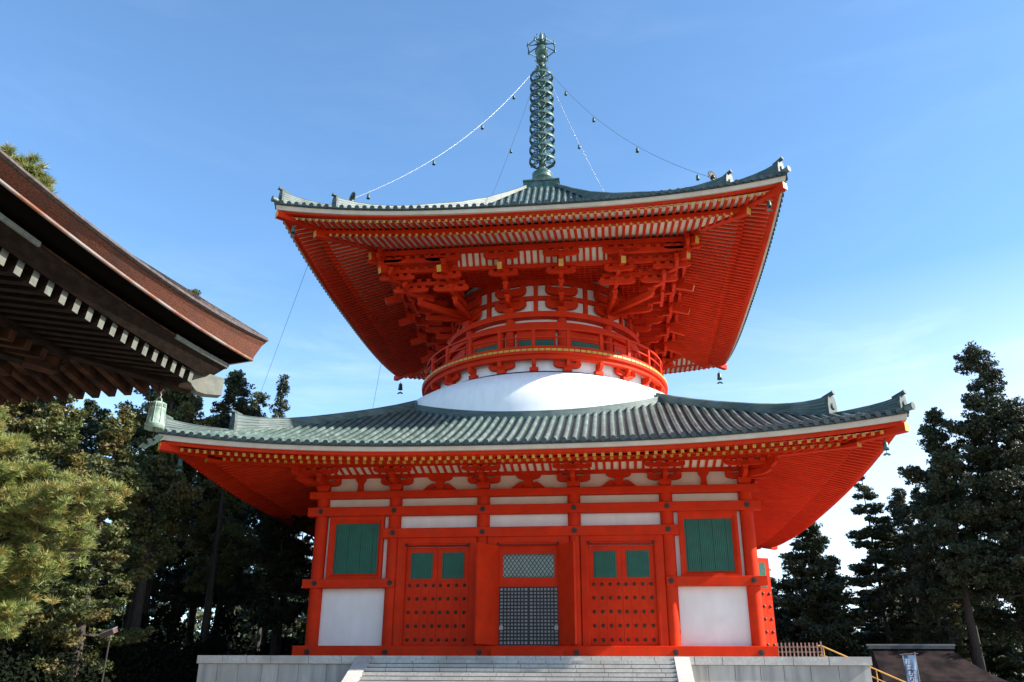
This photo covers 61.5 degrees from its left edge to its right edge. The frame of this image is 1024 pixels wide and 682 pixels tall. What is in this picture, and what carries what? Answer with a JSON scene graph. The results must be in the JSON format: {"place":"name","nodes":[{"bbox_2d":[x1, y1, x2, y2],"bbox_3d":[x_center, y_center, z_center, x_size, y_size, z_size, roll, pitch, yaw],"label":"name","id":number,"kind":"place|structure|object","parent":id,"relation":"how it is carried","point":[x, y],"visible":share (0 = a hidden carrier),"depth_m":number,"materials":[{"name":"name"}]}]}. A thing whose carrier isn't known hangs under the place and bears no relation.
{"place":"outdoors","nodes":[
{"label":"outdoors","id":0,"kind":"place"},
{"bbox_2d":[0,149,268,404],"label":"temple hall","id":1,"kind":"structure","parent":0,"point":[89,308],"depth_m":13.78,"materials":[{"name":"brown wood"}]},
{"bbox_2d":[138,383,166,448],"bbox_3d":[-6.495,1.318,15.701,0.374,1.353,0.378,13,-25,-28],"label":"eave bell","id":2,"kind":"object","parent":1,"relation":"hanging from","point":[155,419],"visible":1,"depth_m":15.58,"materials":[{"name":"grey metal"}]},
{"bbox_2d":[0,0,1023,631],"label":"sky","id":3,"kind":"structure","parent":0,"point":[172,127],"materials":[{"name":"blue"}]},
{"bbox_3d":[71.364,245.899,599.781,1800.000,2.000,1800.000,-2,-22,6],"label":"ground","id":4,"kind":"structure","parent":0,"visible":0},
{"bbox_2d":[0,405,29,571],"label":"conifer tree","id":5,"kind":"object","parent":4,"relation":"on","point":[1,456],"visible":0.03,"depth_m":38.97,"materials":[{"name":"green plant"}]},
{"bbox_2d":[0,140,59,194],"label":"tall pine","id":6,"kind":"object","parent":4,"relation":"on","point":[32,168],"visible":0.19,"depth_m":34.11,"materials":[{"name":"green plant"}]},
{"bbox_2d":[0,395,64,497],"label":"conifer tree","id":7,"kind":"object","parent":4,"relation":"on","point":[36,426],"visible":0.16,"depth_m":44.19,"materials":[{"name":"green plant"}]},
{"bbox_2d":[2,401,82,597],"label":"conifer tree","id":8,"kind":"object","parent":4,"relation":"on","point":[48,412],"visible":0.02,"depth_m":48.08,"materials":[{"name":"green plant"}]},
{"bbox_2d":[0,394,108,657],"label":"conifer tree","id":9,"kind":"object","parent":4,"relation":"on","point":[63,426],"visible":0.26,"depth_m":40.05,"materials":[{"name":"green plant"}]},
{"bbox_2d":[0,405,135,642],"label":"pine tree","id":10,"kind":"object","parent":4,"relation":"on","point":[24,492],"visible":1,"depth_m":17.81,"materials":[{"name":"green plant"}]},
{"bbox_2d":[6,408,140,640],"bbox_3d":[-23.411,11.359,45.867,6.324,16.285,6.568,-20,-29,40],"label":"conifer tree","id":11,"kind":"object","parent":4,"relation":"on","point":[94,429],"visible":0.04,"depth_m":47.35,"materials":[{"name":"green plant"}]},
{"bbox_2d":[14,403,157,681],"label":"conifer tree","id":12,"kind":"object","parent":4,"relation":"on","point":[60,625],"visible":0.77,"depth_m":36.89,"materials":[{"name":"green plant"}]},
{"bbox_2d":[58,398,126,631],"bbox_3d":[-26.172,12.122,50.508,7.389,18.321,7.114,20,-29,-40],"label":"conifer tree","id":13,"kind":"object","parent":4,"relation":"on","point":[91,406],"visible":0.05,"depth_m":52.92,"materials":[{"name":"green plant"}]},
{"bbox_2d":[0,627,197,681],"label":"undergrowth","id":14,"kind":"object","parent":4,"relation":"on","point":[145,661],"visible":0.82,"depth_m":38.90,"materials":[{"name":"green plant"}]},
{"bbox_2d":[99,626,117,681],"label":"lamp post","id":15,"kind":"object","parent":4,"relation":"on","point":[109,632],"visible":1,"depth_m":25.85,"materials":[{"name":"grey metal"}]},
{"bbox_2d":[66,434,177,627],"bbox_3d":[-28.124,14.655,59.374,9.073,20.268,7.468,12,-25,-26],"label":"conifer tree","id":16,"kind":"object","parent":4,"relation":"on","point":[156,583],"visible":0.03,"depth_m":59.73,"materials":[{"name":"green plant"}]},
{"bbox_2d":[109,480,181,610],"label":"conifer tree","id":17,"kind":"object","parent":4,"relation":"on","point":[153,603],"visible":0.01,"depth_m":68.64,"materials":[{"name":"green plant"}]},
{"bbox_2d":[2,602,304,681],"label":"undergrowth","id":18,"kind":"object","parent":4,"relation":"on","point":[215,644],"visible":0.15,"depth_m":49.31,"materials":[{"name":"green plant"}]},
{"bbox_2d":[112,397,203,627],"bbox_3d":[-21.674,10.713,53.559,5.655,23.248,5.852,11,-24,-24],"label":"conifer tree","id":19,"kind":"object","parent":4,"relation":"on","point":[187,513],"visible":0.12,"depth_m":54.19,"materials":[{"name":"green plant"}]},
{"bbox_2d":[114,387,204,645],"bbox_3d":[-20.831,10.018,48.989,5.422,21.127,5.009,6,-23,-13],"label":"conifer tree","id":20,"kind":"object","parent":4,"relation":"on","point":[130,605],"visible":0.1,"depth_m":49.34,"materials":[{"name":"green plant"}]},
{"bbox_2d":[113,288,219,649],"bbox_3d":[-18.792,7.899,47.094,5.292,23.652,5.114,6,-23,-15],"label":"conifer tree","id":21,"kind":"object","parent":4,"relation":"on","point":[176,492],"visible":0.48,"depth_m":45.83,"materials":[{"name":"green plant"}]},
{"bbox_2d":[155,482,240,665],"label":"conifer tree","id":22,"kind":"object","parent":4,"relation":"on","point":[172,589],"visible":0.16,"depth_m":63.81,"materials":[{"name":"green plant"}]},
{"bbox_2d":[100,569,303,648],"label":"distant wood","id":23,"kind":"object","parent":4,"relation":"on","point":[199,614],"visible":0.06,"depth_m":98.40,"materials":[{"name":"plant"}]},
{"bbox_2d":[177,369,259,645],"bbox_3d":[-19.761,12.248,55.976,5.908,22.237,5.709,1,-22,-1],"label":"conifer tree","id":24,"kind":"object","parent":4,"relation":"on","point":[199,544],"visible":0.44,"depth_m":55.55,"materials":[{"name":"green plant"}]},
{"bbox_2d":[179,492,265,635],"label":"conifer tree","id":25,"kind":"object","parent":4,"relation":"on","point":[222,593],"visible":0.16,"depth_m":62.38,"materials":[{"name":"green plant"}]},
{"bbox_2d":[197,372,264,667],"bbox_3d":[-17.439,11.282,50.717,5.164,20.121,4.770,-10,-24,23],"label":"conifer tree","id":26,"kind":"object","parent":4,"relation":"on","point":[241,403],"visible":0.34,"depth_m":53.08,"materials":[{"name":"green plant"}]},
{"bbox_2d":[224,391,269,654],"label":"conifer tree","id":27,"kind":"object","parent":4,"relation":"on","point":[260,400],"visible":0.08,"depth_m":79.70,"materials":[{"name":"green plant"}]},
{"bbox_2d":[234,519,273,635],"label":"conifer tree","id":28,"kind":"object","parent":4,"relation":"on","point":[243,613],"visible":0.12,"depth_m":80.78,"materials":[{"name":"green plant"}]},
{"bbox_2d":[225,503,302,648],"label":"conifer tree","id":29,"kind":"object","parent":4,"relation":"on","point":[257,526],"visible":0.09,"depth_m":60.65,"materials":[{"name":"green plant"}]},
{"bbox_2d":[255,374,290,650],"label":"conifer tree","id":30,"kind":"object","parent":4,"relation":"on","point":[283,386],"visible":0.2,"depth_m":80.58,"materials":[{"name":"green plant"}]},
{"bbox_2d":[237,524,312,648],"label":"conifer tree","id":31,"kind":"object","parent":4,"relation":"on","point":[302,605],"visible":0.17,"depth_m":55.52,"materials":[{"name":"green plant"}]},
{"bbox_2d":[279,530,313,650],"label":"conifer tree","id":32,"kind":"object","parent":4,"relation":"on","point":[297,627],"visible":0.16,"depth_m":78.11,"materials":[{"name":"green plant"}]},
{"bbox_2d":[300,607,307,645],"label":"young tree","id":33,"kind":"object","parent":4,"relation":"on","point":[303,624],"visible":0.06,"depth_m":59.14,"materials":[{"name":"green plant"}]},
{"bbox_2d":[197,655,871,681],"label":"stone terrace","id":34,"kind":"structure","parent":4,"relation":"on","point":[260,668],"depth_m":34.94,"materials":[{"name":"stone"}]},
{"bbox_2d":[157,32,915,656],"bbox_3d":[2.105,-2.792,57.497,33.360,45.775,33.360,-2,-22,6],"label":"pagoda","id":35,"kind":"object","parent":34,"relation":"on","point":[545,464],"visible":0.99,"depth_m":42.54,"materials":[{"name":"red paint"}]},
{"bbox_2d":[176,456,182,471],"bbox_3d":[-15.206,5.624,39.392,0.262,0.726,0.262,17,-27,-35],"label":"wind bell","id":36,"kind":"object","parent":35,"relation":"hanging from","point":[180,463],"visible":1,"depth_m":39.31,"materials":[{"name":"grey metal"}]},
{"bbox_2d":[254,266,307,409],"bbox_3d":[-16.288,0.744,59.299,0.022,3.722,21.152,10,-24,-22],"label":"wire","id":37,"kind":"object","parent":35,"relation":"attached to","point":[281,336],"visible":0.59,"depth_m":57.50,"materials":[{"name":"grey metal"}]},
{"bbox_2d":[290,226,295,236],"bbox_3d":[-11.908,-6.011,46.844,0.262,0.726,0.262,17,-27,-35],"label":"wind bell","id":38,"kind":"object","parent":35,"relation":"hanging from","point":[293,231],"visible":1,"depth_m":46.78,"materials":[{"name":"teal metal"}]},
{"bbox_2d":[325,516,385,578],"bbox_3d":[-7.657,10.147,42.193,2.740,3.016,0.340,-2,-22,6],"label":"window frame","id":39,"kind":"structure","parent":35,"relation":"in","point":[355,543],"depth_m":42.18,"materials":[{"name":"paint"}]},
{"bbox_2d":[397,383,402,393],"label":"wind bell","id":40,"kind":"object","parent":35,"relation":"hanging from","point":[400,387],"visible":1,"depth_m":69.96,"materials":[{"name":"grey metal"}]},
{"bbox_2d":[403,548,437,644],"bbox_3d":[-4.348,12.123,40.957,1.527,4.470,0.185,-2,-22,6],"label":"door leaf","id":41,"kind":"structure","parent":35,"relation":"in","point":[419,625],"depth_m":40.91,"materials":[{"name":"paint"}]},
{"bbox_2d":[358,73,531,196],"bbox_3d":[-3.880,-14.082,56.903,13.565,15.970,0.035,17,-27,-35],"label":"chain","id":42,"kind":"object","parent":35,"relation":"hanging from","point":[440,154],"visible":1,"depth_m":55.30,"materials":[{"name":"grey metal"}]},
{"bbox_2d":[435,547,468,644],"bbox_3d":[-2.823,12.065,40.789,1.527,4.470,0.185,-2,-22,6],"label":"door leaf","id":43,"kind":"structure","parent":35,"relation":"in","point":[453,562],"depth_m":40.75,"materials":[{"name":"paint"}]},
{"bbox_2d":[452,346,465,359],"bbox_3d":[-3.253,1.403,53.320,0.200,1.550,2.280,10,-24,-21],"label":"drum window","id":44,"kind":"structure","parent":35,"relation":"in","point":[461,353],"depth_m":53.10,"materials":[{"name":"paint"}]},
{"bbox_2d":[474,542,497,644],"bbox_3d":[-1.171,11.679,39.810,0.108,4.470,1.492,-16,-27,35],"label":"door leaf","id":45,"kind":"structure","parent":35,"relation":"in","point":[486,584],"depth_m":39.71,"materials":[{"name":"paint"}]},
{"bbox_2d":[473,334,504,353],"bbox_3d":[-1.390,0.530,51.133,2.280,1.550,0.200,-15,-27,34],"label":"drum window","id":46,"kind":"structure","parent":35,"relation":"in","point":[493,345],"depth_m":51.19,"materials":[{"name":"paint"}]},
{"bbox_2d":[492,87,532,194],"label":"chain","id":47,"kind":"object","parent":35,"relation":"hanging from","point":[512,143],"visible":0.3,"depth_m":65.38,"materials":[{"name":"metal"}]},
{"bbox_2d":[498,587,528,644],"bbox_3d":[0.082,12.829,40.152,1.398,2.610,0.105,-2,-22,6],"label":"grid door","id":48,"kind":"structure","parent":35,"relation":"in","point":[513,601],"depth_m":40.14,"materials":[{"name":"grey metal"}]},
{"bbox_2d":[516,330,555,346],"bbox_3d":[1.401,0.131,50.100,2.280,1.550,0.200,-2,-22,6],"label":"drum window","id":49,"kind":"structure","parent":35,"relation":"in","point":[526,341],"depth_m":50.12,"materials":[{"name":"paint"}]},
{"bbox_2d":[529,587,558,644],"bbox_3d":[1.474,12.776,39.998,1.398,2.610,0.105,-2,-22,6],"label":"grid door","id":50,"kind":"structure","parent":35,"relation":"in","point":[543,601],"depth_m":39.98,"materials":[{"name":"grey metal"}]},
{"bbox_2d":[558,541,576,644],"bbox_3d":[2.533,11.538,39.401,0.108,4.470,1.492,10,-24,-23],"label":"door leaf","id":51,"kind":"structure","parent":35,"relation":"in","point":[566,551],"depth_m":39.28,"materials":[{"name":"paint"}]},
{"bbox_2d":[555,93,602,189],"bbox_3d":[8.211,-10.425,65.745,13.564,15.972,0.035,17,-27,-35],"label":"chain","id":52,"kind":"object","parent":35,"relation":"hanging from","point":[578,142],"visible":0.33,"depth_m":64.84,"materials":[{"name":"grey metal"}]},
{"bbox_2d":[570,331,603,349],"bbox_3d":[4.371,0.311,50.498,2.280,1.550,0.200,10,-24,-21],"label":"drum window","id":53,"kind":"structure","parent":35,"relation":"in","point":[573,342],"depth_m":50.47,"materials":[{"name":"paint"}]},
{"bbox_2d":[588,545,624,644],"bbox_3d":[4.383,11.790,39.994,1.527,4.470,0.185,-2,-22,6],"label":"door leaf","id":54,"kind":"structure","parent":35,"relation":"in","point":[605,565],"depth_m":39.94,"materials":[{"name":"paint"}]},
{"bbox_2d":[612,340,632,356],"bbox_3d":[6.725,1.023,52.220,0.200,1.550,2.280,-15,-27,34],"label":"drum window","id":55,"kind":"structure","parent":35,"relation":"in","point":[617,349],"depth_m":51.93,"materials":[{"name":"paint"}]},
{"bbox_2d":[550,72,708,176],"bbox_3d":[6.965,-14.482,55.683,0.024,16.016,13.623,17,-27,-35],"label":"chain","id":56,"kind":"object","parent":35,"relation":"hanging from","point":[629,141],"visible":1,"depth_m":54.18,"materials":[{"name":"metal"}]},
{"bbox_2d":[621,545,658,644],"bbox_3d":[5.907,11.732,39.826,1.527,4.470,0.185,-2,-22,6],"label":"door leaf","id":57,"kind":"structure","parent":35,"relation":"in","point":[638,565],"depth_m":39.79,"materials":[{"name":"paint"}]},
{"bbox_2d":[677,510,742,575],"bbox_3d":[9.248,9.503,40.329,2.740,3.016,0.340,-2,-22,6],"label":"window frame","id":58,"kind":"structure","parent":35,"relation":"in","point":[709,544],"depth_m":40.32,"materials":[{"name":"paint"}]},
{"bbox_2d":[717,373,722,383],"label":"wind bell","id":59,"kind":"object","parent":35,"relation":"hanging from","point":[719,376],"visible":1,"depth_m":67.18,"materials":[{"name":"teal metal"}]},
{"bbox_2d":[758,558,776,645],"bbox_3d":[12.555,13.250,43.499,1.442,4.490,0.185,7,-23,-15],"label":"door leaf","id":60,"kind":"structure","parent":35,"relation":"in","point":[763,563],"depth_m":43.53,"materials":[{"name":"paint"}]},
{"bbox_2d":[767,199,772,210],"bbox_3d":[13.182,-6.967,44.078,0.262,0.726,0.262,17,-27,-35],"label":"wind bell","id":61,"kind":"object","parent":35,"relation":"hanging from","point":[769,205],"visible":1,"depth_m":44.00,"materials":[{"name":"teal metal"}]},
{"bbox_2d":[883,439,890,455],"bbox_3d":[15.645,4.449,35.991,0.262,0.726,0.262,17,-27,-35],"label":"wind bell","id":62,"kind":"object","parent":35,"relation":"hanging from","point":[885,446],"visible":1,"depth_m":35.91,"materials":[{"name":"teal metal"}]},
{"bbox_2d":[777,641,822,656],"bbox_3d":[14.336,15.770,43.538,2.750,1.050,0.102,-2,-22,6],"label":"picket fence","id":63,"kind":"object","parent":34,"relation":"on","point":[801,651],"visible":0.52,"depth_m":43.53,"materials":[{"name":"brown wood"}]},
{"bbox_2d":[818,645,904,681],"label":"handrail","id":64,"kind":"object","parent":34,"relation":"attached to","point":[870,666],"visible":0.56,"depth_m":43.25,"materials":[{"name":"yellow metal"}]},
{"bbox_2d":[769,568,792,640],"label":"conifer tree","id":65,"kind":"object","parent":4,"relation":"on","point":[775,597],"visible":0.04,"depth_m":79.27,"materials":[{"name":"green plant"}]},
{"bbox_2d":[771,521,871,656],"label":"conifer tree","id":66,"kind":"object","parent":4,"relation":"on","point":[802,609],"visible":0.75,"depth_m":71.40,"materials":[{"name":"green plant"}]},
{"bbox_2d":[833,627,860,646],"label":"conifer tree","id":67,"kind":"object","parent":4,"relation":"on","point":[849,630],"visible":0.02,"depth_m":75.70,"materials":[{"name":"green plant"}]},
{"bbox_2d":[850,575,893,646],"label":"conifer tree","id":68,"kind":"object","parent":4,"relation":"on","point":[874,622],"visible":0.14,"depth_m":80.43,"materials":[{"name":"green plant"}]},
{"bbox_2d":[843,476,921,656],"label":"conifer tree","id":69,"kind":"object","parent":4,"relation":"on","point":[867,566],"visible":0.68,"depth_m":76.13,"materials":[{"name":"green plant"}]},
{"bbox_2d":[865,564,916,642],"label":"conifer tree","id":70,"kind":"object","parent":4,"relation":"on","point":[895,568],"depth_m":85.37,"materials":[{"name":"green plant"}]},
{"bbox_2d":[877,487,923,623],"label":"conifer tree","id":71,"kind":"object","parent":4,"relation":"on","point":[898,509],"visible":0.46,"depth_m":78.11,"materials":[{"name":"green plant"}]},
{"bbox_2d":[872,494,946,633],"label":"conifer tree","id":72,"kind":"object","parent":4,"relation":"on","point":[902,597],"visible":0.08,"depth_m":78.88,"materials":[{"name":"green plant"}]},
{"bbox_2d":[900,652,919,681],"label":"banner","id":73,"kind":"object","parent":4,"relation":"on","point":[911,667],"visible":1,"depth_m":25.68,"materials":[{"name":"blue fabric"}]},
{"bbox_2d":[871,518,959,643],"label":"conifer tree","id":74,"kind":"object","parent":4,"relation":"on","point":[901,579],"visible":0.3,"depth_m":73.25,"materials":[{"name":"green plant"}]},
{"bbox_2d":[850,620,1023,676],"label":"distant wood","id":75,"kind":"object","parent":4,"relation":"on","point":[856,630],"depth_m":95.77,"materials":[{"name":"plant"}]},
{"bbox_2d":[866,644,1008,681],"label":"hut","id":76,"kind":"object","parent":4,"relation":"on","point":[940,663],"visible":0.86,"depth_m":56.98,"materials":[{"name":"brown wood"}]},
{"bbox_2d":[891,486,984,658],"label":"conifer tree","id":77,"kind":"object","parent":4,"relation":"on","point":[944,631],"visible":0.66,"depth_m":66.13,"materials":[{"name":"green plant"}]},
{"bbox_2d":[923,464,979,663],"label":"conifer tree","id":78,"kind":"object","parent":4,"relation":"on","point":[958,525],"visible":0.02,"depth_m":71.14,"materials":[{"name":"green plant"}]},
{"bbox_2d":[933,577,978,662],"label":"conifer tree","id":79,"kind":"object","parent":4,"relation":"on","point":[953,606],"visible":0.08,"depth_m":81.14,"materials":[{"name":"green plant"}]},
{"bbox_2d":[897,406,1023,670],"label":"conifer tree","id":80,"kind":"object","parent":4,"relation":"on","point":[946,461],"visible":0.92,"depth_m":65.92,"materials":[{"name":"green plant"}]},
{"bbox_2d":[948,455,985,668],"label":"conifer tree","id":81,"kind":"object","parent":4,"relation":"on","point":[968,586],"depth_m":71.85,"materials":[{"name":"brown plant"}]},
{"bbox_2d":[932,340,1023,606],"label":"conifer tree","id":82,"kind":"object","parent":4,"relation":"on","point":[1002,422],"visible":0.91,"depth_m":64.93,"materials":[{"name":"green plant"}]},
{"bbox_2d":[957,586,1023,681],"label":"conifer tree","id":83,"kind":"object","parent":4,"relation":"on","point":[1004,660],"visible":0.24,"depth_m":82.03,"materials":[{"name":"green plant"}]},
{"bbox_2d":[965,441,1023,646],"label":"conifer tree","id":84,"kind":"object","parent":4,"relation":"on","point":[997,626],"visible":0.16,"depth_m":66.88,"materials":[{"name":"green plant"}]},
{"bbox_2d":[1015,604,1023,653],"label":"conifer tree","id":85,"kind":"object","parent":4,"relation":"on","point":[1020,635],"depth_m":69.07,"materials":[{"name":"green plant"}]}
]}

